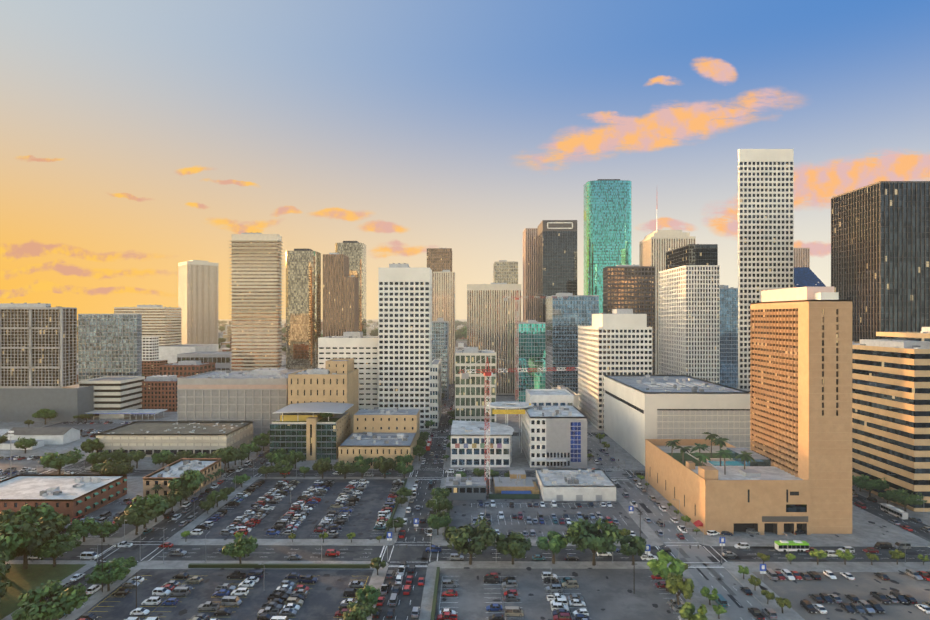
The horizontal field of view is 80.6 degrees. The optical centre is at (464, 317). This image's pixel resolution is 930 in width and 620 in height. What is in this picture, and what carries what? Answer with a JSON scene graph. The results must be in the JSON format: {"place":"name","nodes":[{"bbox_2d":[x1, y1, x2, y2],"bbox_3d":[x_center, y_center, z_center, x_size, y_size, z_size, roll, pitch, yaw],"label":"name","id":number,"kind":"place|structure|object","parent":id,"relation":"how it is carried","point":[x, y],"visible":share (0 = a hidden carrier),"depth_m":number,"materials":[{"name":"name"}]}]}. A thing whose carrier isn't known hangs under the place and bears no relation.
{"place":"outdoors","nodes":[
{"label":"outdoors","id":0,"kind":"place"},
{"bbox_2d":[232,232,281,369],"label":"skyscraper","id":1,"kind":"structure","parent":0,"point":[256,312],"depth_m":715.08,"materials":[{"name":"beige concrete"}]},
{"bbox_2d":[229,241,283,368],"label":"sunshade tower fins","id":2,"kind":"object","parent":1,"relation":"attached to","point":[256,304],"visible":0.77,"depth_m":712.87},
{"bbox_2d":[56,319,723,564],"bbox_3d":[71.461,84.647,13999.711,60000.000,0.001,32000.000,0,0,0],"label":"ground","id":3,"kind":"structure","parent":0,"point":[368,331],"depth_m":2769.32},
{"bbox_2d":[0,427,79,449],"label":"white sheds","id":4,"kind":"object","parent":3,"relation":"on","point":[43,436],"visible":0.84,"depth_m":366.54,"materials":[{"name":"metal"}]},
{"bbox_2d":[0,383,93,421],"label":"building","id":5,"kind":"structure","parent":3,"relation":"on","point":[66,403],"depth_m":445.15,"materials":[{"name":"grey concrete"}]},
{"bbox_2d":[0,303,76,386],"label":"apartment slab","id":6,"kind":"structure","parent":5,"relation":"on","point":[40,338],"depth_m":448.83,"materials":[{"name":"grey concrete"}]},
{"bbox_2d":[0,307,62,387],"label":"apartment slab frame","id":7,"kind":"object","parent":6,"relation":"attached to","point":[30,367],"visible":1,"depth_m":446.76,"materials":[{"name":"concrete"}]},
{"bbox_2d":[0,474,126,521],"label":"red brick building","id":8,"kind":"structure","parent":3,"relation":"on","point":[71,496],"depth_m":242.36,"materials":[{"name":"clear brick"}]},
{"bbox_2d":[78,314,141,382],"bbox_3d":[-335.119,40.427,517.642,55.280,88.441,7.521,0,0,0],"label":"office building","id":9,"kind":"structure","parent":3,"relation":"on","point":[109,344],"depth_m":514.15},
{"bbox_2d":[79,376,144,417],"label":"office building","id":10,"kind":"structure","parent":3,"relation":"on","point":[115,393],"depth_m":465.35,"materials":[{"name":"beige concrete"}]},
{"bbox_2d":[85,409,166,419],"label":"bus station canopy","id":11,"kind":"object","parent":3,"relation":"on","point":[121,414],"visible":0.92,"depth_m":459.30,"materials":[{"name":"white"}]},
{"bbox_2d":[114,305,180,345],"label":"tan office","id":12,"kind":"structure","parent":3,"relation":"on","point":[162,323],"depth_m":890.74,"materials":[{"name":"concrete"}]},
{"bbox_2d":[141,375,182,411],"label":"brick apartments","id":13,"kind":"structure","parent":3,"relation":"on","point":[158,391],"depth_m":494.82,"materials":[{"name":"red brick"}]},
{"bbox_2d":[96,421,252,456],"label":"long beige building","id":14,"kind":"structure","parent":3,"relation":"on","point":[149,438],"depth_m":333.24,"materials":[{"name":"concrete"}]},
{"bbox_2d":[142,458,221,496],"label":"tan stucco shops","id":15,"kind":"structure","parent":3,"relation":"on","point":[163,476],"depth_m":273.08,"materials":[{"name":"beige"}]},
{"bbox_2d":[159,360,214,376],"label":"brick lofts","id":16,"kind":"structure","parent":3,"relation":"on","point":[184,368],"depth_m":634.25,"materials":[{"name":"red brick"}]},
{"bbox_2d":[159,344,218,363],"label":"building","id":17,"kind":"structure","parent":3,"relation":"on","point":[169,353],"depth_m":851.69,"materials":[{"name":"concrete"}]},
{"bbox_2d":[178,260,217,343],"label":"ribbed tower","id":18,"kind":"structure","parent":3,"relation":"on","point":[198,292],"depth_m":1059.66,"materials":[{"name":"beige concrete"}]},
{"bbox_2d":[177,351,231,369],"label":"building","id":19,"kind":"structure","parent":3,"relation":"on","point":[221,360],"depth_m":793.31,"materials":[{"name":"white concrete"}]},
{"bbox_2d":[177,368,300,433],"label":"building","id":20,"kind":"structure","parent":3,"relation":"on","point":[258,407],"depth_m":397.24,"materials":[{"name":"concrete"}]},
{"bbox_2d":[177,384,287,388],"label":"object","id":21,"kind":"object","parent":20,"relation":"attached to","point":[232,386],"visible":0.44,"depth_m":396.79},
{"bbox_2d":[77,322,466,381],"bbox_3d":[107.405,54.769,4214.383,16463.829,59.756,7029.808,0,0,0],"label":"distant lowrise","id":22,"kind":"structure","parent":3,"relation":"on","point":[151,362],"depth_m":708.67,"materials":[{"name":"beige paint"}]},
{"bbox_2d":[286,249,320,368],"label":"curved glass tower","id":23,"kind":"structure","parent":3,"relation":"on","point":[303,300],"depth_m":897.69,"materials":[{"name":"grey"}]},
{"bbox_2d":[270,402,352,459],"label":"office building","id":24,"kind":"structure","parent":3,"relation":"on","point":[308,431],"depth_m":326.55,"materials":[{"name":"glass"}]},
{"bbox_2d":[288,368,358,432],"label":"building","id":25,"kind":"structure","parent":3,"relation":"on","point":[314,385],"depth_m":370.12,"materials":[{"name":"paint"}]},
{"bbox_2d":[325,358,353,373],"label":"rooftop penthouse","id":26,"kind":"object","parent":25,"relation":"on","point":[341,365],"depth_m":383.25,"materials":[{"name":"paint"}]},
{"bbox_2d":[323,253,348,336],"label":"brown tower","id":27,"kind":"structure","parent":3,"relation":"on","point":[335,269],"depth_m":796.74,"materials":[{"name":"stone"}]},
{"bbox_2d":[344,275,358,331],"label":"skyscraper","id":28,"kind":"structure","parent":27,"relation":"attached to","point":[351,303],"depth_m":797.19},
{"bbox_2d":[318,331,377,409],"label":"white wing","id":29,"kind":"structure","parent":3,"relation":"on","point":[360,348],"depth_m":423.23,"materials":[{"name":"white concrete"}]},
{"bbox_2d":[335,241,365,335],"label":"curved glass tower","id":30,"kind":"structure","parent":3,"relation":"on","point":[354,252],"depth_m":1000.31,"materials":[{"name":"grey"}]},
{"bbox_2d":[338,407,419,468],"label":"building","id":31,"kind":"structure","parent":3,"relation":"on","point":[393,433],"depth_m":336.74,"materials":[{"name":"paint"}]},
{"bbox_2d":[378,263,431,429],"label":"white tower","id":32,"kind":"structure","parent":3,"relation":"on","point":[404,326],"depth_m":414.08,"materials":[{"name":"concrete"}]},
{"bbox_2d":[427,248,451,320],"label":"bronze glass tower","id":33,"kind":"structure","parent":3,"relation":"on","point":[439,259],"depth_m":819.30,"materials":[{"name":"brown glass"}]},
{"bbox_2d":[432,317,448,400],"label":"building","id":34,"kind":"structure","parent":3,"relation":"on","point":[440,337],"depth_m":559.46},
{"bbox_2d":[433,270,454,383],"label":"skyscraper","id":35,"kind":"structure","parent":3,"relation":"on","point":[444,294],"depth_m":699.44,"materials":[{"name":"concrete"}]},
{"bbox_2d":[0,385,929,619],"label":"cars","id":36,"kind":"object","parent":3,"relation":"on","point":[286,524],"visible":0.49,"depth_m":190.86,"materials":[{"name":"white"}]},
{"bbox_2d":[445,474,485,499],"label":"small building","id":37,"kind":"structure","parent":3,"relation":"on","point":[458,486],"depth_m":254.08,"materials":[{"name":"grey concrete"}]},
{"bbox_2d":[8,395,923,607],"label":"street furniture","id":38,"kind":"object","parent":3,"relation":"on","point":[647,550],"visible":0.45,"depth_m":203.76,"materials":[{"name":"metal"}]},
{"bbox_2d":[455,346,495,422],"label":"office building","id":39,"kind":"structure","parent":3,"relation":"on","point":[470,399],"depth_m":420.45,"materials":[{"name":"beige concrete"}]},
{"bbox_2d":[451,420,513,466],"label":"low-rise building","id":40,"kind":"structure","parent":3,"relation":"on","point":[468,444],"depth_m":310.10,"materials":[{"name":"white concrete"}]},
{"bbox_2d":[467,282,520,394],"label":"skyscraper","id":41,"kind":"structure","parent":3,"relation":"on","point":[490,318],"depth_m":600.57,"materials":[{"name":"concrete"}]},
{"bbox_2d":[487,401,533,452],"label":"ring canopy","id":42,"kind":"object","parent":3,"relation":"on","point":[502,404],"visible":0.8,"depth_m":342.79,"materials":[{"name":"metal"}]},
{"bbox_2d":[514,319,545,401],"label":"glass office building","id":43,"kind":"structure","parent":3,"relation":"on","point":[532,343],"depth_m":521.08,"materials":[{"name":"glass"}]},
{"bbox_2d":[523,228,537,321],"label":"skyscraper","id":44,"kind":"structure","parent":3,"relation":"on","point":[530,266],"depth_m":852.12,"materials":[{"name":"pink stone"}]},
{"bbox_2d":[526,389,573,405],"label":"building","id":45,"kind":"structure","parent":3,"relation":"on","point":[551,397],"depth_m":360.93,"materials":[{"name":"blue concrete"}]},
{"bbox_2d":[522,405,586,467],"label":"office building","id":46,"kind":"structure","parent":3,"relation":"on","point":[552,436],"depth_m":309.39,"materials":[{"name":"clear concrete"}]},
{"bbox_2d":[538,220,576,321],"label":"skyscraper","id":47,"kind":"structure","parent":3,"relation":"on","point":[557,260],"depth_m":752.32,"materials":[{"name":"grey glass"}]},
{"bbox_2d":[546,292,598,393],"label":"skyscraper","id":48,"kind":"structure","parent":3,"relation":"on","point":[566,317],"depth_m":562.02,"materials":[{"name":"blue glass"}]},
{"bbox_2d":[536,468,615,500],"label":"low building","id":49,"kind":"structure","parent":3,"relation":"on","point":[589,484],"depth_m":254.70,"materials":[{"name":"white concrete"}]},
{"bbox_2d":[584,179,631,312],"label":"green glass tower","id":50,"kind":"structure","parent":3,"relation":"on","point":[607,222],"depth_m":885.26,"materials":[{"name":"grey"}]},
{"bbox_2d":[578,326,651,429],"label":"white office","id":51,"kind":"structure","parent":3,"relation":"on","point":[602,351],"depth_m":414.47,"materials":[{"name":"concrete"}]},
{"bbox_2d":[592,308,646,326],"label":"rooftop penthouse","id":52,"kind":"object","parent":51,"relation":"on","point":[622,317],"visible":0.99,"depth_m":418.04,"materials":[{"name":"concrete"}]},
{"bbox_2d":[603,264,654,374],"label":"skyscraper","id":53,"kind":"structure","parent":3,"relation":"on","point":[629,286],"depth_m":623.37,"materials":[{"name":"glass"}]},
{"bbox_2d":[639,236,695,374],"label":"skyscraper","id":54,"kind":"structure","parent":3,"relation":"on","point":[653,251],"depth_m":805.50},
{"bbox_2d":[604,375,749,465],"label":"large building","id":55,"kind":"structure","parent":3,"relation":"on","point":[639,410],"depth_m":311.67,"materials":[{"name":"concrete"}]},
{"bbox_2d":[659,265,719,383],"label":"pier tower","id":56,"kind":"structure","parent":3,"relation":"on","point":[689,320],"depth_m":514.36,"materials":[{"name":"white concrete"}]},
{"bbox_2d":[666,244,717,269],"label":"office building","id":57,"kind":"structure","parent":56,"relation":"on","point":[697,254],"depth_m":516.95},
{"bbox_2d":[720,285,737,388],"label":"skyscraper","id":58,"kind":"structure","parent":3,"relation":"on","point":[728,337],"depth_m":564.81,"materials":[{"name":"glass"}]},
{"bbox_2d":[738,149,793,391],"bbox_3d":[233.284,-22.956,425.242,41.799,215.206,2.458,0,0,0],"label":"skyscraper","id":59,"kind":"structure","parent":3,"relation":"on","point":[765,219],"depth_m":424.09,"materials":[{"name":"concrete"}]},
{"bbox_2d":[750,287,851,533],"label":"hotel tower","id":60,"kind":"structure","parent":3,"relation":"on","point":[801,382],"depth_m":215.80,"materials":[{"name":"beige concrete"}]},
{"bbox_2d":[794,248,809,267],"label":"skyscraper","id":61,"kind":"structure","parent":3,"relation":"on","point":[801,257],"depth_m":707.70,"materials":[{"name":"concrete"}]},
{"bbox_2d":[794,267,825,287],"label":"sloped roof","id":62,"kind":"structure","parent":3,"relation":"on","point":[805,277],"depth_m":627.56,"materials":[{"name":"blue"}]},
{"bbox_2d":[832,181,929,341],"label":"dark glass tower","id":63,"kind":"structure","parent":3,"relation":"on","point":[893,256],"depth_m":334.48,"materials":[{"name":"glass"}]},
{"bbox_2d":[831,183,929,341],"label":"glass tower fins","id":64,"kind":"object","parent":63,"relation":"attached to","point":[876,256],"visible":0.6,"depth_m":341.93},
{"bbox_2d":[852,339,929,511],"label":"striped office","id":65,"kind":"structure","parent":3,"relation":"on","point":[891,411],"depth_m":252.11,"materials":[{"name":"beige paint"}]},
{"bbox_2d":[876,327,929,340],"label":"building","id":66,"kind":"structure","parent":65,"relation":"on","point":[924,335],"depth_m":283.19,"materials":[{"name":"beige paint"}]},
{"bbox_2d":[0,423,929,619],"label":"parking lots","id":67,"kind":"structure","parent":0,"point":[607,594],"depth_m":176.27,"materials":[{"name":"grey asphalt"}]},
{"bbox_2d":[0,520,40,559],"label":"tree","id":68,"kind":"object","parent":67,"relation":"on","point":[10,544],"visible":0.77,"depth_m":175.98,"materials":[{"name":"green plant"}]},
{"bbox_2d":[0,515,57,568],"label":"tree","id":69,"kind":"object","parent":67,"relation":"on","point":[48,531],"visible":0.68,"depth_m":182.20,"materials":[{"name":"green plant"}]},
{"bbox_2d":[25,532,81,566],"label":"tree","id":70,"kind":"object","parent":67,"relation":"on","point":[57,546],"visible":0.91,"depth_m":184.09,"materials":[{"name":"green plant"}]},
{"bbox_2d":[487,470,538,498],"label":"building","id":71,"kind":"structure","parent":67,"relation":"on","point":[517,484],"depth_m":263.88,"materials":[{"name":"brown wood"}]},
{"bbox_2d":[459,357,578,495],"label":"tower crane","id":72,"kind":"object","parent":67,"relation":"on","point":[465,375],"visible":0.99,"depth_m":262.85,"materials":[{"name":"red metal"}]},
{"bbox_2d":[647,550,685,591],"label":"tree","id":73,"kind":"object","parent":67,"relation":"on","point":[662,569],"visible":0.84,"depth_m":167.71,"materials":[{"name":"green plant"}]},
{"bbox_2d":[679,602,707,619],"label":"tree","id":74,"kind":"object","parent":67,"relation":"on","point":[686,610],"visible":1,"depth_m":147.00,"materials":[{"name":"green plant"}]},
{"bbox_2d":[0,347,929,619],"bbox_3d":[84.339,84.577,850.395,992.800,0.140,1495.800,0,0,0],"label":"pavements","id":75,"kind":"structure","parent":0,"point":[864,533],"depth_m":208.87,"materials":[{"name":"grey concrete"}]},
{"bbox_2d":[11,503,63,525],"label":"tree","id":76,"kind":"object","parent":75,"relation":"on","point":[44,511],"visible":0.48,"depth_m":206.87,"materials":[{"name":"green plant"}]},
{"bbox_2d":[11,579,91,619],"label":"tree","id":77,"kind":"object","parent":75,"relation":"on","point":[63,600],"visible":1,"depth_m":145.79,"materials":[{"name":"green plant"}]},
{"bbox_2d":[38,447,84,473],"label":"tree","id":78,"kind":"object","parent":75,"relation":"on","point":[62,460],"visible":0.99,"depth_m":289.05,"materials":[{"name":"green plant"}]},
{"bbox_2d":[66,517,101,541],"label":"tree","id":79,"kind":"object","parent":75,"relation":"on","point":[80,528],"visible":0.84,"depth_m":204.73,"materials":[{"name":"green plant"}]},
{"bbox_2d":[81,438,104,452],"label":"tree","id":80,"kind":"object","parent":75,"relation":"on","point":[89,445],"visible":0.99,"depth_m":328.12,"materials":[{"name":"green plant"}]},
{"bbox_2d":[89,520,118,541],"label":"tree","id":81,"kind":"object","parent":75,"relation":"on","point":[107,528],"visible":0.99,"depth_m":205.28,"materials":[{"name":"green plant"}]},
{"bbox_2d":[85,558,130,590],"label":"tree","id":82,"kind":"object","parent":75,"relation":"on","point":[118,570],"visible":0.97,"depth_m":167.24,"materials":[{"name":"green plant"}]},
{"bbox_2d":[95,448,126,462],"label":"tree","id":83,"kind":"object","parent":75,"relation":"on","point":[102,457],"visible":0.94,"depth_m":304.26,"materials":[{"name":"green plant"}]},
{"bbox_2d":[99,459,134,474],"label":"tree","id":84,"kind":"object","parent":75,"relation":"on","point":[123,467],"visible":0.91,"depth_m":275.77,"materials":[{"name":"green plant"}]},
{"bbox_2d":[113,505,157,534],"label":"tree","id":85,"kind":"object","parent":75,"relation":"on","point":[131,516],"visible":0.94,"depth_m":210.38,"materials":[{"name":"green plant"}]},
{"bbox_2d":[124,493,167,528],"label":"tree","id":86,"kind":"object","parent":75,"relation":"on","point":[156,501],"visible":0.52,"depth_m":220.43,"materials":[{"name":"green plant"}]},
{"bbox_2d":[167,486,193,505],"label":"tree","id":87,"kind":"object","parent":75,"relation":"on","point":[180,491],"visible":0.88,"depth_m":244.29,"materials":[{"name":"green plant"}]},
{"bbox_2d":[168,469,204,500],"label":"tree","id":88,"kind":"object","parent":75,"relation":"on","point":[194,479],"visible":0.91,"depth_m":252.25,"materials":[{"name":"green plant"}]},
{"bbox_2d":[209,446,240,470],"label":"tree","id":89,"kind":"object","parent":75,"relation":"on","point":[228,454],"visible":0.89,"depth_m":297.53,"materials":[{"name":"green plant"}]},
{"bbox_2d":[222,535,257,563],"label":"tree","id":90,"kind":"object","parent":75,"relation":"on","point":[240,548],"visible":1,"depth_m":185.13,"materials":[{"name":"green plant"}]},
{"bbox_2d":[312,459,332,478],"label":"tree","id":91,"kind":"object","parent":75,"relation":"on","point":[321,466],"visible":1,"depth_m":285.56,"materials":[{"name":"green plant"}]},
{"bbox_2d":[332,460,355,478],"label":"tree","id":92,"kind":"object","parent":75,"relation":"on","point":[340,467],"visible":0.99,"depth_m":285.35,"materials":[{"name":"green plant"}]},
{"bbox_2d":[341,600,378,619],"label":"tree","id":93,"kind":"object","parent":75,"relation":"on","point":[361,611],"visible":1,"depth_m":147.29,"materials":[{"name":"green plant"}]},
{"bbox_2d":[355,585,380,604],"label":"tree","id":94,"kind":"object","parent":75,"relation":"on","point":[369,594],"visible":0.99,"depth_m":157.85,"materials":[{"name":"green plant"}]},
{"bbox_2d":[373,456,397,477],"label":"tree","id":95,"kind":"object","parent":75,"relation":"on","point":[383,464],"visible":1,"depth_m":285.66,"materials":[{"name":"green plant"}]},
{"bbox_2d":[430,359,440,427],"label":"white annex","id":96,"kind":"object","parent":75,"relation":"on","point":[435,391],"visible":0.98,"depth_m":419.71,"materials":[{"name":"concrete"}]},
{"bbox_2d":[425,495,453,512],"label":"tree","id":97,"kind":"object","parent":75,"relation":"on","point":[443,503],"visible":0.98,"depth_m":229.52,"materials":[{"name":"green plant"}]},
{"bbox_2d":[426,513,452,534],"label":"tree","id":98,"kind":"object","parent":75,"relation":"on","point":[434,522],"visible":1,"depth_m":212.12,"materials":[{"name":"green plant"}]},
{"bbox_2d":[442,515,496,564],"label":"tree","id":99,"kind":"object","parent":75,"relation":"on","point":[481,537],"visible":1,"depth_m":184.29,"materials":[{"name":"green plant"}]},
{"bbox_2d":[493,260,517,283],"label":"skyscraper","id":100,"kind":"structure","parent":75,"relation":"on","point":[505,271],"depth_m":901.23,"materials":[{"name":"beige stone"}]},
{"bbox_2d":[494,531,531,563],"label":"tree","id":101,"kind":"object","parent":75,"relation":"on","point":[507,544],"visible":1,"depth_m":185.28,"materials":[{"name":"green plant"}]},
{"bbox_2d":[502,290,567,416],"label":"tower crane","id":102,"kind":"object","parent":75,"relation":"on","point":[516,342],"visible":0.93,"depth_m":470.37,"materials":[{"name":"red metal"}]},
{"bbox_2d":[536,531,566,563],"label":"tree","id":103,"kind":"object","parent":75,"relation":"on","point":[556,543],"visible":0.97,"depth_m":186.61,"materials":[{"name":"green plant"}]},
{"bbox_2d":[562,518,622,565],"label":"tree","id":104,"kind":"object","parent":75,"relation":"on","point":[582,535],"visible":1,"depth_m":183.33,"materials":[{"name":"green plant"}]},
{"bbox_2d":[620,535,646,564],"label":"tree","id":105,"kind":"object","parent":75,"relation":"on","point":[635,545],"visible":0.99,"depth_m":185.37,"materials":[{"name":"green plant"}]},
{"bbox_2d":[665,572,694,604],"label":"tree","id":106,"kind":"object","parent":75,"relation":"on","point":[674,582],"visible":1,"depth_m":157.13,"materials":[{"name":"green plant"}]},
{"bbox_2d":[853,474,889,496],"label":"tree","id":107,"kind":"object","parent":75,"relation":"on","point":[862,481],"visible":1,"depth_m":256.06,"materials":[{"name":"green plant"}]},
{"bbox_2d":[888,488,926,511],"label":"tree","id":108,"kind":"object","parent":75,"relation":"on","point":[905,499],"visible":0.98,"depth_m":236.43,"materials":[{"name":"green plant"}]},
{"bbox_2d":[0,0,929,318],"label":"sky","id":109,"kind":"structure","parent":0,"point":[137,137],"materials":[{"name":"blue"}]},
{"bbox_2d":[12,346,929,619],"bbox_3d":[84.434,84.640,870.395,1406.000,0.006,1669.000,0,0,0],"label":"roads","id":110,"kind":"structure","parent":0,"point":[716,574],"depth_m":200.17,"materials":[{"name":"grey asphalt"}]},
{"bbox_2d":[7,402,929,619],"bbox_3d":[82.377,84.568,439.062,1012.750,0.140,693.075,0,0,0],"label":"cars","id":111,"kind":"object","parent":110,"relation":"on","point":[442,549],"visible":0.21,"depth_m":196.77,"materials":[{"name":"white paint"}]},
{"bbox_2d":[644,220,689,238],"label":"crown","id":112,"kind":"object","parent":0,"point":[657,233],"depth_m":811.46},
{"bbox_2d":[645,439,810,534],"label":"podium building","id":113,"kind":"structure","parent":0,"point":[761,495],"depth_m":216.37,"materials":[{"name":"beige concrete"}]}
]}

